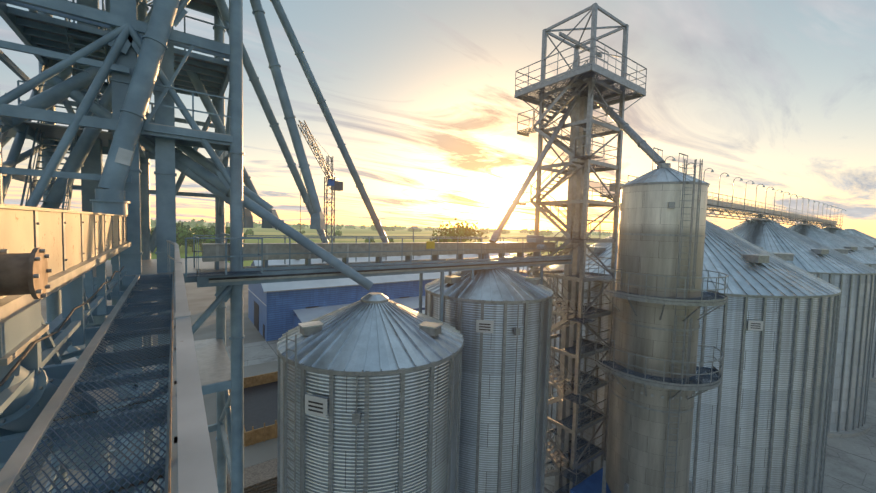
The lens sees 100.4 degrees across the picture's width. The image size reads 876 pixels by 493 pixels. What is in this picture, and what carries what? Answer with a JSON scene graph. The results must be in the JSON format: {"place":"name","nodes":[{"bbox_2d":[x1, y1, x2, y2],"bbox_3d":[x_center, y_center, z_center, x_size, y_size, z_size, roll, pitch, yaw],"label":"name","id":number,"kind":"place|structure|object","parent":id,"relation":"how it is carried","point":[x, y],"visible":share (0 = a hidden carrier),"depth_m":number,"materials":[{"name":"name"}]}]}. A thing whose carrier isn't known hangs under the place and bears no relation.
{"place":"outdoors","nodes":[
{"label":"outdoors","id":0,"kind":"place"},
{"bbox_2d":[0,0,875,237],"label":"sky","id":1,"kind":"structure","parent":0,"point":[780,95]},
{"bbox_2d":[28,221,875,492],"bbox_3d":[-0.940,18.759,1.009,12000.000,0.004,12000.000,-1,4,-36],"label":"ground","id":2,"kind":"structure","parent":0,"point":[850,464],"depth_m":48.14,"materials":[{"name":"concrete"}]},
{"bbox_2d":[0,0,388,492],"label":"tower","id":3,"kind":"structure","parent":2,"relation":"on","point":[131,54],"depth_m":11.21,"materials":[{"name":"grey metal"}]},
{"bbox_2d":[0,204,130,470],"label":"conveyor","id":4,"kind":"object","parent":3,"relation":"attached to","point":[45,252],"visible":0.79,"depth_m":3.55,"materials":[{"name":"beige metal"}]},
{"bbox_2d":[0,240,217,492],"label":"catwalk","id":5,"kind":"object","parent":4,"relation":"attached to","point":[185,464],"visible":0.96,"depth_m":2.95,"materials":[{"name":"blue paint"}]},
{"bbox_2d":[154,371,277,492],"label":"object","id":6,"kind":"object","parent":2,"relation":"on","point":[260,407],"visible":0.19,"depth_m":33.84,"materials":[{"name":"brown wood"}]},
{"bbox_2d":[298,120,342,242],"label":"crane","id":7,"kind":"object","parent":2,"relation":"on","point":[335,185],"visible":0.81,"depth_m":70.36,"materials":[{"name":"yellow metal"}]},
{"bbox_2d":[277,292,463,492],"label":"silo","id":8,"kind":"object","parent":2,"relation":"on","point":[403,363],"visible":1,"depth_m":10.95,"materials":[{"name":"metal"}]},
{"bbox_2d":[185,226,572,321],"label":"bridge","id":9,"kind":"structure","parent":2,"relation":"on","point":[264,253],"depth_m":14.99,"materials":[{"name":"grey metal"}]},
{"bbox_2d":[151,218,610,267],"bbox_3d":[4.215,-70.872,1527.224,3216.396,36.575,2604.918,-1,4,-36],"label":"tree","id":10,"kind":"object","parent":2,"relation":"on","point":[183,232],"depth_m":252.83,"materials":[{"name":"green plant"}]},
{"bbox_2d":[0,241,762,492],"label":"clutter","id":11,"kind":"object","parent":2,"relation":"on","point":[315,405],"visible":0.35,"depth_m":12.54,"materials":[{"name":"blue paint"}]},
{"bbox_2d":[248,253,532,340],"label":"buildings","id":12,"kind":"structure","parent":2,"relation":"on","point":[276,310],"depth_m":63.73,"materials":[{"name":"metal"}]},
{"bbox_2d":[425,260,553,492],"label":"silo","id":13,"kind":"object","parent":2,"relation":"on","point":[498,295],"visible":0.77,"depth_m":16.53,"materials":[{"name":"metal"}]},
{"bbox_2d":[489,3,664,492],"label":"tower","id":14,"kind":"structure","parent":2,"relation":"on","point":[584,86],"depth_m":22.98,"materials":[{"name":"grey metal"}]},
{"bbox_2d":[595,147,728,492],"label":"hopper silo","id":15,"kind":"object","parent":2,"relation":"on","point":[655,383],"visible":1,"depth_m":17.72,"materials":[{"name":"metal"}]},
{"bbox_2d":[545,220,840,492],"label":"silo","id":16,"kind":"object","parent":2,"relation":"on","point":[761,412],"visible":0.42,"depth_m":20.94,"materials":[{"name":"metal"}]},
{"bbox_2d":[600,156,845,229],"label":"gallery","id":17,"kind":"object","parent":16,"relation":"on","point":[722,205],"visible":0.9,"depth_m":40.93,"materials":[{"name":"paint"}]},
{"bbox_2d":[727,218,875,437],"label":"silo","id":18,"kind":"object","parent":2,"relation":"on","point":[853,280],"visible":0.4,"depth_m":34.77,"materials":[{"name":"metal"}]},
{"bbox_2d":[789,223,875,381],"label":"silo","id":19,"kind":"object","parent":2,"relation":"on","point":[864,255],"visible":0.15,"depth_m":51.01,"materials":[{"name":"metal"}]},
{"bbox_2d":[823,226,875,252],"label":"silo","id":20,"kind":"object","parent":2,"relation":"on","point":[852,238],"visible":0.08,"depth_m":66.51,"materials":[{"name":"metal"}]},
{"bbox_2d":[844,229,875,243],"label":"silo","id":21,"kind":"object","parent":2,"relation":"on","point":[863,235],"visible":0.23,"depth_m":81.05,"materials":[{"name":"metal"}]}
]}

